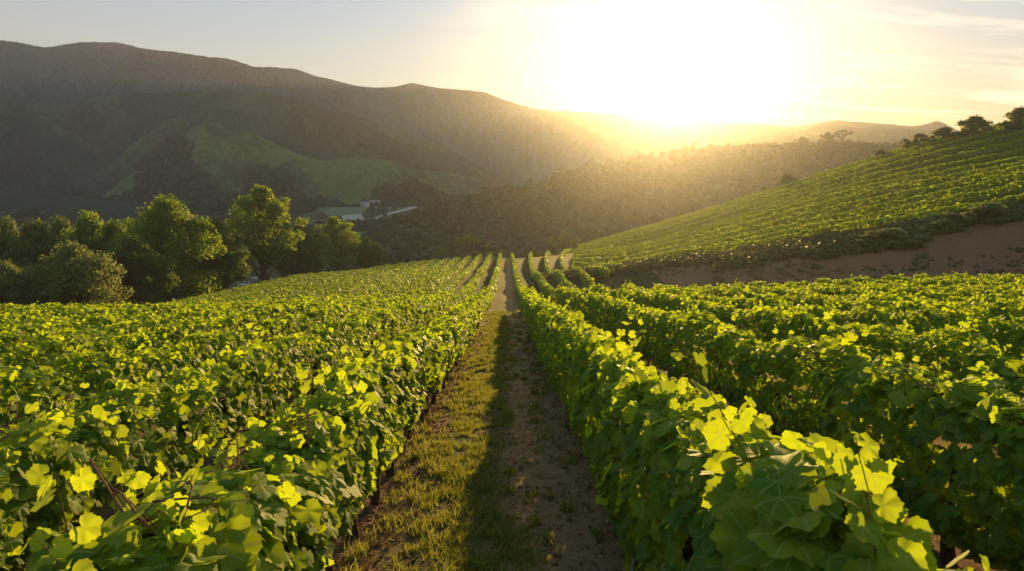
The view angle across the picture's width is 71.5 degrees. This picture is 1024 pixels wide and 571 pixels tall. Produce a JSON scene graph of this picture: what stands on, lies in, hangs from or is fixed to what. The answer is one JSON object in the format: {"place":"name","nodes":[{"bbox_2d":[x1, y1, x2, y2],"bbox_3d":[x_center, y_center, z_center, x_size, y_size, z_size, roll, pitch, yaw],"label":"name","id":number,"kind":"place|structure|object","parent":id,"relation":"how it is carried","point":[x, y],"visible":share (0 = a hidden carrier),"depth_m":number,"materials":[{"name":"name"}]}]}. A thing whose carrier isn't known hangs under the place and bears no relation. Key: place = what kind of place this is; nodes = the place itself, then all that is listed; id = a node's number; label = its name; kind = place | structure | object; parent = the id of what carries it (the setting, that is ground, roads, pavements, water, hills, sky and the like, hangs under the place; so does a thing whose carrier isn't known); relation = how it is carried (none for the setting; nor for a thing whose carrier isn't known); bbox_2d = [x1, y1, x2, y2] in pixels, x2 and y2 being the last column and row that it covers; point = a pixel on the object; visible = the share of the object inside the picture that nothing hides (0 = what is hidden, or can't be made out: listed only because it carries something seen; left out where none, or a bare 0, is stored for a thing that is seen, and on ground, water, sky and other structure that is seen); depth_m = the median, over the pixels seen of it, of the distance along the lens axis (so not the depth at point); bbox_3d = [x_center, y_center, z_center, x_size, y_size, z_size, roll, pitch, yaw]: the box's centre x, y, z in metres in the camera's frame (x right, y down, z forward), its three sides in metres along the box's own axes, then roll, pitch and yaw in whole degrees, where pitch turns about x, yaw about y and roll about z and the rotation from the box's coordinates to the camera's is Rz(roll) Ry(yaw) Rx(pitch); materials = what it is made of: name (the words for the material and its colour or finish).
{"place":"outdoors","nodes":[
{"label":"outdoors","id":0,"kind":"place"},
{"bbox_2d":[0,94,108,193],"bbox_3d":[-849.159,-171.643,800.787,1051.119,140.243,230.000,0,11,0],"label":"hills","id":1,"kind":"structure","parent":0,"point":[39,146],"depth_m":754.01,"materials":[{"name":"plant"}]},
{"bbox_2d":[0,189,303,226],"bbox_3d":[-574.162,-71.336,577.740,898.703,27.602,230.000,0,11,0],"label":"hills","id":2,"kind":"structure","parent":0,"point":[70,207],"depth_m":547.25,"materials":[{"name":"plant"}]},
{"bbox_2d":[16,207,423,247],"bbox_3d":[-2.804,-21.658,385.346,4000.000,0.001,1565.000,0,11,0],"label":"valley floor","id":3,"kind":"structure","parent":0,"point":[318,214],"depth_m":550.00,"materials":[{"name":"plant"}]},
{"bbox_2d":[12,131,900,274],"bbox_3d":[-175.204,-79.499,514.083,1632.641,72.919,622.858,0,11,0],"label":"woods","id":4,"kind":"object","parent":3,"relation":"on","point":[406,245],"visible":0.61,"depth_m":378.05,"materials":[{"name":"green plant"}]},
{"bbox_2d":[37,90,521,189],"bbox_3d":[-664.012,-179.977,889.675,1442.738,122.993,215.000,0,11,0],"label":"hills","id":5,"kind":"structure","parent":0,"point":[108,129],"depth_m":861.83,"materials":[{"name":"plant"}]},
{"bbox_2d":[93,109,492,198],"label":"hills","id":6,"kind":"structure","parent":0,"point":[324,137],"depth_m":765.46,"materials":[{"name":"plant"}]},
{"bbox_2d":[104,121,493,204],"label":"hills","id":7,"kind":"structure","parent":0,"point":[225,155],"depth_m":705.51,"materials":[{"name":"plant"}]},
{"bbox_2d":[341,214,364,221],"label":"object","id":8,"kind":"structure","parent":0,"point":[353,217],"depth_m":535.72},
{"bbox_2d":[317,206,391,215],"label":"field","id":9,"kind":"structure","parent":0,"point":[333,211],"depth_m":598.60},
{"bbox_2d":[0,40,805,185],"bbox_3d":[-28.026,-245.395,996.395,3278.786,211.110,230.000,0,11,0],"label":"mountains","id":10,"kind":"structure","parent":0,"point":[519,145],"depth_m":964.84,"materials":[{"name":"plant"}]},
{"bbox_2d":[0,133,1023,570],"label":"ground","id":11,"kind":"structure","parent":0,"point":[970,245],"depth_m":12.42,"materials":[{"name":"soil"}]},
{"bbox_2d":[0,212,21,241],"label":"tree","id":12,"kind":"object","parent":11,"relation":"on","point":[9,226],"visible":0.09,"depth_m":117.17,"materials":[{"name":"green plant"}]},
{"bbox_2d":[0,258,34,304],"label":"bushy tree","id":13,"kind":"object","parent":11,"relation":"on","point":[8,270],"visible":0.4,"depth_m":76.03,"materials":[{"name":"green plant"}]},
{"bbox_2d":[0,226,41,271],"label":"tree","id":14,"kind":"object","parent":11,"relation":"on","point":[9,245],"visible":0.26,"depth_m":105.49,"materials":[{"name":"green plant"}]},
{"bbox_2d":[6,213,63,294],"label":"tree","id":15,"kind":"object","parent":11,"relation":"on","point":[37,237],"visible":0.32,"depth_m":110.82,"materials":[{"name":"green plant"}]},
{"bbox_2d":[46,210,70,243],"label":"tree","id":16,"kind":"object","parent":11,"relation":"on","point":[57,227],"visible":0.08,"depth_m":122.75,"materials":[{"name":"green plant"}]},
{"bbox_2d":[0,301,127,309],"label":"vine row","id":17,"kind":"object","parent":11,"relation":"on","point":[80,305],"visible":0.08,"depth_m":40.22,"materials":[{"name":"green plant"}]},
{"bbox_2d":[3,239,133,304],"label":"bushy tree","id":18,"kind":"object","parent":11,"relation":"on","point":[68,270],"visible":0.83,"depth_m":77.09,"materials":[{"name":"green plant"}]},
{"bbox_2d":[0,302,172,312],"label":"vine row","id":19,"kind":"object","parent":11,"relation":"on","point":[25,307],"visible":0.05,"depth_m":36.87,"materials":[{"name":"green plant"}]},
{"bbox_2d":[0,301,181,317],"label":"vine row","id":20,"kind":"object","parent":11,"relation":"on","point":[55,312],"visible":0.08,"depth_m":33.07,"materials":[{"name":"green plant"}]},
{"bbox_2d":[56,209,143,303],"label":"tree","id":21,"kind":"object","parent":11,"relation":"on","point":[87,225],"visible":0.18,"depth_m":118.22,"materials":[{"name":"green plant"}]},
{"bbox_2d":[82,218,140,303],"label":"tree","id":22,"kind":"object","parent":11,"relation":"on","point":[99,243],"visible":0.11,"depth_m":114.98,"materials":[{"name":"green plant"}]},
{"bbox_2d":[0,299,243,323],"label":"vine row","id":23,"kind":"object","parent":11,"relation":"on","point":[5,317],"visible":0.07,"depth_m":30.77,"materials":[{"name":"green plant"}]},
{"bbox_2d":[0,297,277,346],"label":"vine row","id":24,"kind":"object","parent":11,"relation":"on","point":[158,307],"visible":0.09,"depth_m":30.61,"materials":[{"name":"green plant"}]},
{"bbox_2d":[101,234,180,304],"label":"tree","id":25,"kind":"object","parent":11,"relation":"on","point":[136,257],"visible":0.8,"depth_m":95.18,"materials":[{"name":"green plant"}]},
{"bbox_2d":[0,293,313,345],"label":"vine row","id":26,"kind":"object","parent":11,"relation":"on","point":[95,321],"visible":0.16,"depth_m":24.07,"materials":[{"name":"green plant"}]},
{"bbox_2d":[109,193,228,303],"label":"tree","id":27,"kind":"object","parent":11,"relation":"on","point":[167,227],"visible":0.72,"depth_m":105.77,"materials":[{"name":"green plant"}]},
{"bbox_2d":[0,294,349,376],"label":"vine row","id":28,"kind":"object","parent":11,"relation":"on","point":[12,338],"visible":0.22,"depth_m":20.84,"materials":[{"name":"green plant"}]},
{"bbox_2d":[0,291,385,415],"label":"vine row","id":29,"kind":"object","parent":11,"relation":"on","point":[158,337],"visible":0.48,"depth_m":17.03,"materials":[{"name":"green plant"}]},
{"bbox_2d":[0,289,421,442],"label":"vine row","id":30,"kind":"object","parent":11,"relation":"on","point":[121,362],"visible":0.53,"depth_m":11.77,"materials":[{"name":"green plant"}]},
{"bbox_2d":[162,280,262,303],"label":"vine row","id":31,"kind":"object","parent":11,"relation":"on","point":[227,290],"visible":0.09,"depth_m":106.40,"materials":[{"name":"green plant"}]},
{"bbox_2d":[189,214,252,291],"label":"tree","id":32,"kind":"object","parent":11,"relation":"on","point":[231,264],"visible":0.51,"depth_m":116.26,"materials":[{"name":"green plant"}]},
{"bbox_2d":[0,290,456,570],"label":"vine row","id":33,"kind":"object","parent":11,"relation":"on","point":[117,416],"visible":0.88,"depth_m":7.62,"materials":[{"name":"green plant"}]},
{"bbox_2d":[171,275,289,303],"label":"vine row","id":34,"kind":"object","parent":11,"relation":"on","point":[230,291],"visible":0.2,"depth_m":104.38,"materials":[{"name":"green plant"}]},
{"bbox_2d":[182,273,303,305],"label":"vine row","id":35,"kind":"object","parent":11,"relation":"on","point":[253,287],"visible":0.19,"depth_m":104.63,"materials":[{"name":"green plant"}]},
{"bbox_2d":[19,287,491,570],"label":"vine row","id":36,"kind":"object","parent":11,"relation":"on","point":[315,467],"visible":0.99,"depth_m":4.35,"materials":[{"name":"green plant"}]},
{"bbox_2d":[189,272,325,304],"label":"vine row","id":37,"kind":"object","parent":11,"relation":"on","point":[260,289],"visible":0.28,"depth_m":106.09,"materials":[{"name":"green plant"}]},
{"bbox_2d":[224,184,309,281],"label":"tree","id":38,"kind":"object","parent":11,"relation":"on","point":[265,210],"visible":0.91,"depth_m":131.48,"materials":[{"name":"green plant"}]},
{"bbox_2d":[213,270,346,302],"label":"vine row","id":39,"kind":"object","parent":11,"relation":"on","point":[284,285],"visible":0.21,"depth_m":103.62,"materials":[{"name":"green plant"}]},
{"bbox_2d":[219,268,362,303],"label":"vine row","id":40,"kind":"object","parent":11,"relation":"on","point":[295,286],"visible":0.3,"depth_m":103.71,"materials":[{"name":"green plant"}]},
{"bbox_2d":[272,222,328,276],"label":"tree","id":41,"kind":"object","parent":11,"relation":"on","point":[304,258],"visible":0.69,"depth_m":145.02,"materials":[{"name":"green plant"}]},
{"bbox_2d":[246,266,378,301],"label":"vine row","id":42,"kind":"object","parent":11,"relation":"on","point":[323,281],"visible":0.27,"depth_m":104.61,"materials":[{"name":"green plant"}]},
{"bbox_2d":[261,264,391,301],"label":"vine row","id":43,"kind":"object","parent":11,"relation":"on","point":[328,284],"visible":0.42,"depth_m":103.94,"materials":[{"name":"green plant"}]},
{"bbox_2d":[313,216,361,271],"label":"tree","id":44,"kind":"object","parent":11,"relation":"on","point":[334,255],"visible":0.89,"depth_m":157.54,"materials":[{"name":"green plant"}]},
{"bbox_2d":[283,262,405,299],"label":"vine row","id":45,"kind":"object","parent":11,"relation":"on","point":[356,280],"visible":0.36,"depth_m":108.07,"materials":[{"name":"green plant"}]},
{"bbox_2d":[312,261,416,297],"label":"vine row","id":46,"kind":"object","parent":11,"relation":"on","point":[367,280],"visible":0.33,"depth_m":106.40,"materials":[{"name":"green plant"}]},
{"bbox_2d":[352,236,389,268],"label":"tree","id":47,"kind":"object","parent":11,"relation":"on","point":[369,253],"visible":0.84,"depth_m":165.75,"materials":[{"name":"green plant"}]},
{"bbox_2d":[326,260,427,297],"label":"vine row","id":48,"kind":"object","parent":11,"relation":"on","point":[359,288],"visible":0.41,"depth_m":104.17,"materials":[{"name":"green plant"}]},
{"bbox_2d":[349,259,439,297],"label":"vine row","id":49,"kind":"object","parent":11,"relation":"on","point":[387,283],"visible":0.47,"depth_m":101.05,"materials":[{"name":"green plant"}]},
{"bbox_2d":[357,258,450,297],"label":"vine row","id":50,"kind":"object","parent":11,"relation":"on","point":[408,280],"visible":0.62,"depth_m":100.32,"materials":[{"name":"green plant"}]},
{"bbox_2d":[383,257,460,298],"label":"vine row","id":51,"kind":"object","parent":11,"relation":"on","point":[426,279],"visible":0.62,"depth_m":96.84,"materials":[{"name":"green plant"}]},
{"bbox_2d":[391,256,471,297],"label":"vine row","id":52,"kind":"object","parent":11,"relation":"on","point":[439,281],"visible":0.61,"depth_m":96.61,"materials":[{"name":"green plant"}]},
{"bbox_2d":[431,248,452,259],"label":"bush","id":53,"kind":"object","parent":11,"relation":"on","point":[445,252],"visible":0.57,"depth_m":205.78,"materials":[{"name":"green plant"}]},
{"bbox_2d":[420,254,482,297],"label":"vine row","id":54,"kind":"object","parent":11,"relation":"on","point":[456,281],"visible":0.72,"depth_m":89.96,"materials":[{"name":"green plant"}]},
{"bbox_2d":[452,253,492,305],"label":"vine row","id":55,"kind":"object","parent":11,"relation":"on","point":[466,290],"visible":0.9,"depth_m":78.26,"materials":[{"name":"green plant"}]},
{"bbox_2d":[339,310,607,570],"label":"grass","id":56,"kind":"structure","parent":11,"relation":"on","point":[483,386],"depth_m":8.88,"materials":[{"name":"plant"}]},
{"bbox_2d":[451,232,496,259],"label":"tree","id":57,"kind":"object","parent":11,"relation":"on","point":[466,240],"visible":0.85,"depth_m":205.80,"materials":[{"name":"green plant"}]},
{"bbox_2d":[486,253,501,308],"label":"vine row","id":58,"kind":"object","parent":11,"relation":"on","point":[493,284],"visible":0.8,"depth_m":81.73,"materials":[{"name":"green plant"}]},
{"bbox_2d":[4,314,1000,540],"bbox_3d":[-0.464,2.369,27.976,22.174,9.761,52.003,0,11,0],"label":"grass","id":59,"kind":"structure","parent":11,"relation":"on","point":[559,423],"depth_m":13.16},
{"bbox_2d":[69,341,962,570],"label":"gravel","id":60,"kind":"structure","parent":11,"relation":"on","point":[587,547],"depth_m":8.24,"materials":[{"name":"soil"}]},
{"bbox_2d":[510,253,522,302],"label":"vine row","id":61,"kind":"object","parent":11,"relation":"on","point":[518,284],"visible":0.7,"depth_m":82.73,"materials":[{"name":"green plant"}]},
{"bbox_2d":[101,332,948,570],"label":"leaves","id":62,"kind":"object","parent":11,"relation":"on","point":[378,544],"visible":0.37,"depth_m":8.33,"materials":[{"name":"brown plant"}]},
{"bbox_2d":[528,252,554,301],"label":"vine row","id":63,"kind":"object","parent":11,"relation":"on","point":[546,289],"visible":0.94,"depth_m":75.64,"materials":[{"name":"green plant"}]},
{"bbox_2d":[543,251,576,289],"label":"vine row","id":64,"kind":"object","parent":11,"relation":"on","point":[559,276],"visible":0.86,"depth_m":82.17,"materials":[{"name":"green plant"}]},
{"bbox_2d":[540,230,582,256],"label":"tree","id":65,"kind":"object","parent":11,"relation":"on","point":[566,241],"visible":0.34,"depth_m":215.22,"materials":[{"name":"green plant"}]},
{"bbox_2d":[559,248,593,287],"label":"vine row","id":66,"kind":"object","parent":11,"relation":"on","point":[585,278],"visible":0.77,"depth_m":80.66,"materials":[{"name":"green plant"}]},
{"bbox_2d":[575,242,609,279],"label":"vine row","id":67,"kind":"object","parent":11,"relation":"on","point":[605,270],"visible":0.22,"depth_m":77.62,"materials":[{"name":"green plant"}]},
{"bbox_2d":[518,285,989,570],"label":"vine row","id":68,"kind":"object","parent":11,"relation":"on","point":[715,485],"visible":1,"depth_m":3.53,"materials":[{"name":"green plant"}]},
{"bbox_2d":[543,193,1023,289],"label":"undergrowth","id":69,"kind":"object","parent":11,"relation":"on","point":[828,245],"visible":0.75,"depth_m":68.83,"materials":[{"name":"green plant"}]},
{"bbox_2d":[774,172,796,186],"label":"bush","id":70,"kind":"object","parent":11,"relation":"on","point":[784,179],"visible":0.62,"depth_m":162.87,"materials":[{"name":"green plant"}]},
{"bbox_2d":[554,285,1023,570],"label":"vine row","id":71,"kind":"object","parent":11,"relation":"on","point":[966,508],"visible":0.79,"depth_m":6.65,"materials":[{"name":"green plant"}]},
{"bbox_2d":[582,121,1008,244],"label":"vine row","id":72,"kind":"object","parent":11,"relation":"on","point":[718,205],"visible":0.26,"depth_m":161.39,"materials":[{"name":"green plant"}]},
{"bbox_2d":[571,171,1023,266],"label":"vine row","id":73,"kind":"object","parent":11,"relation":"on","point":[992,183],"visible":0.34,"depth_m":87.00,"materials":[{"name":"green plant"}]},
{"bbox_2d":[572,165,1023,264],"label":"vine row","id":74,"kind":"object","parent":11,"relation":"on","point":[841,207],"visible":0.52,"depth_m":95.32,"materials":[{"name":"green plant"}]},
{"bbox_2d":[572,180,1023,267],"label":"vine row","id":75,"kind":"object","parent":11,"relation":"on","point":[995,192],"visible":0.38,"depth_m":78.82,"materials":[{"name":"green plant"}]},
{"bbox_2d":[572,156,1023,260],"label":"vine row","id":76,"kind":"object","parent":11,"relation":"on","point":[843,194],"visible":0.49,"depth_m":110.46,"materials":[{"name":"green plant"}]},
{"bbox_2d":[573,160,1023,262],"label":"vine row","id":77,"kind":"object","parent":11,"relation":"on","point":[868,193],"visible":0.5,"depth_m":103.88,"materials":[{"name":"green plant"}]},
{"bbox_2d":[573,147,1023,254],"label":"vine row","id":78,"kind":"object","parent":11,"relation":"on","point":[976,159],"visible":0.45,"depth_m":114.91,"materials":[{"name":"green plant"}]},
{"bbox_2d":[574,138,1023,251],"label":"vine row","id":79,"kind":"object","parent":11,"relation":"on","point":[955,158],"visible":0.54,"depth_m":122.22,"materials":[{"name":"green plant"}]},
{"bbox_2d":[575,129,1023,249],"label":"vine row","id":80,"kind":"object","parent":11,"relation":"on","point":[1001,139],"visible":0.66,"depth_m":131.01,"materials":[{"name":"green plant"}]},
{"bbox_2d":[577,125,1023,248],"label":"vine row","id":81,"kind":"object","parent":11,"relation":"on","point":[987,135],"visible":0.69,"depth_m":139.85,"materials":[{"name":"green plant"}]},
{"bbox_2d":[578,123,1022,247],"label":"vine row","id":82,"kind":"object","parent":11,"relation":"on","point":[812,178],"visible":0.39,"depth_m":150.12,"materials":[{"name":"green plant"}]},
{"bbox_2d":[583,192,1023,268],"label":"vine row","id":83,"kind":"object","parent":11,"relation":"on","point":[918,214],"visible":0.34,"depth_m":74.07,"materials":[{"name":"green plant"}]},
{"bbox_2d":[588,283,1023,443],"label":"vine row","id":84,"kind":"object","parent":11,"relation":"on","point":[1010,370],"visible":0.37,"depth_m":11.42,"materials":[{"name":"green plant"}]},
{"bbox_2d":[620,280,1023,395],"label":"vine row","id":85,"kind":"object","parent":11,"relation":"on","point":[927,319],"visible":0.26,"depth_m":14.36,"materials":[{"name":"green plant"}]},
{"bbox_2d":[652,282,1023,359],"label":"vine row","id":86,"kind":"object","parent":11,"relation":"on","point":[992,308],"visible":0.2,"depth_m":20.66,"materials":[{"name":"green plant"}]},
{"bbox_2d":[686,283,1023,348],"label":"vine row","id":87,"kind":"object","parent":11,"relation":"on","point":[781,292],"visible":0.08,"depth_m":26.29,"materials":[{"name":"green plant"}]},
{"bbox_2d":[717,278,1023,310],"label":"vine row","id":88,"kind":"object","parent":11,"relation":"on","point":[846,290],"visible":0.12,"depth_m":28.26,"materials":[{"name":"green plant"}]},
{"bbox_2d":[748,279,1023,300],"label":"vine row","id":89,"kind":"object","parent":11,"relation":"on","point":[959,291],"visible":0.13,"depth_m":30.98,"materials":[{"name":"green plant"}]},
{"bbox_2d":[853,227,935,246],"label":"bush","id":90,"kind":"object","parent":11,"relation":"on","point":[894,234],"visible":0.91,"depth_m":65.66,"materials":[{"name":"green plant"}]},
{"bbox_2d":[784,279,1023,296],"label":"vine row","id":91,"kind":"object","parent":11,"relation":"on","point":[982,291],"visible":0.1,"depth_m":32.66,"materials":[{"name":"green plant"}]},
{"bbox_2d":[899,132,928,147],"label":"bush","id":92,"kind":"object","parent":11,"relation":"on","point":[906,143],"visible":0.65,"depth_m":146.84,"materials":[{"name":"green plant"}]},
{"bbox_2d":[815,277,1023,294],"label":"vine row","id":93,"kind":"object","parent":11,"relation":"on","point":[842,282],"visible":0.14,"depth_m":39.92,"materials":[{"name":"green plant"}]},
{"bbox_2d":[846,273,1023,289],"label":"vine row","id":94,"kind":"object","parent":11,"relation":"on","point":[925,282],"visible":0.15,"depth_m":41.27,"materials":[{"name":"green plant"}]},
{"bbox_2d":[916,126,958,143],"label":"bush","id":95,"kind":"object","parent":11,"relation":"on","point":[943,132],"visible":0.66,"depth_m":138.64,"materials":[{"name":"green plant"}]},
{"bbox_2d":[914,218,964,233],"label":"bush","id":96,"kind":"object","parent":11,"relation":"on","point":[939,222],"visible":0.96,"depth_m":66.85,"materials":[{"name":"green plant"}]},
{"bbox_2d":[880,273,1023,287],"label":"vine row","id":97,"kind":"object","parent":11,"relation":"on","point":[888,277],"visible":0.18,"depth_m":41.67,"materials":[{"name":"green plant"}]},
{"bbox_2d":[912,273,1023,284],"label":"vine row","id":98,"kind":"object","parent":11,"relation":"on","point":[999,279],"visible":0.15,"depth_m":43.43,"materials":[{"name":"green plant"}]},
{"bbox_2d":[949,114,999,141],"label":"bush","id":99,"kind":"object","parent":11,"relation":"on","point":[974,124],"visible":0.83,"depth_m":130.22,"materials":[{"name":"green plant"}]},
{"bbox_2d":[940,271,1023,282],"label":"vine row","id":100,"kind":"object","parent":11,"relation":"on","point":[965,275],"visible":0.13,"depth_m":48.10,"materials":[{"name":"green plant"}]},
{"bbox_2d":[942,201,1023,224],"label":"bush","id":101,"kind":"object","parent":11,"relation":"on","point":[995,210],"visible":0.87,"depth_m":66.36,"materials":[{"name":"green plant"}]},
{"bbox_2d":[999,106,1023,130],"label":"bush","id":102,"kind":"object","parent":11,"relation":"on","point":[1015,116],"visible":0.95,"depth_m":124.30,"materials":[{"name":"green plant"}]},
{"bbox_2d":[0,0,1023,130],"label":"sky","id":103,"kind":"structure","parent":0,"point":[771,62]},
{"bbox_2d":[321,146,896,252],"bbox_3d":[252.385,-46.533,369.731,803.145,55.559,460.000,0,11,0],"label":"hills","id":104,"kind":"structure","parent":0,"point":[708,196],"depth_m":367.41,"materials":[{"name":"plant"}]},
{"bbox_2d":[760,125,939,144],"bbox_3d":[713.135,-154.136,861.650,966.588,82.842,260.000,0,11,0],"label":"hills","id":105,"kind":"structure","parent":0,"point":[865,135],"depth_m":899.67,"materials":[{"name":"plant"}]},
{"bbox_2d":[786,120,957,132],"bbox_3d":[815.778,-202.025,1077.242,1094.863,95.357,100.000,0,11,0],"label":"mountains","id":106,"kind":"structure","parent":0,"point":[934,126],"depth_m":1074.87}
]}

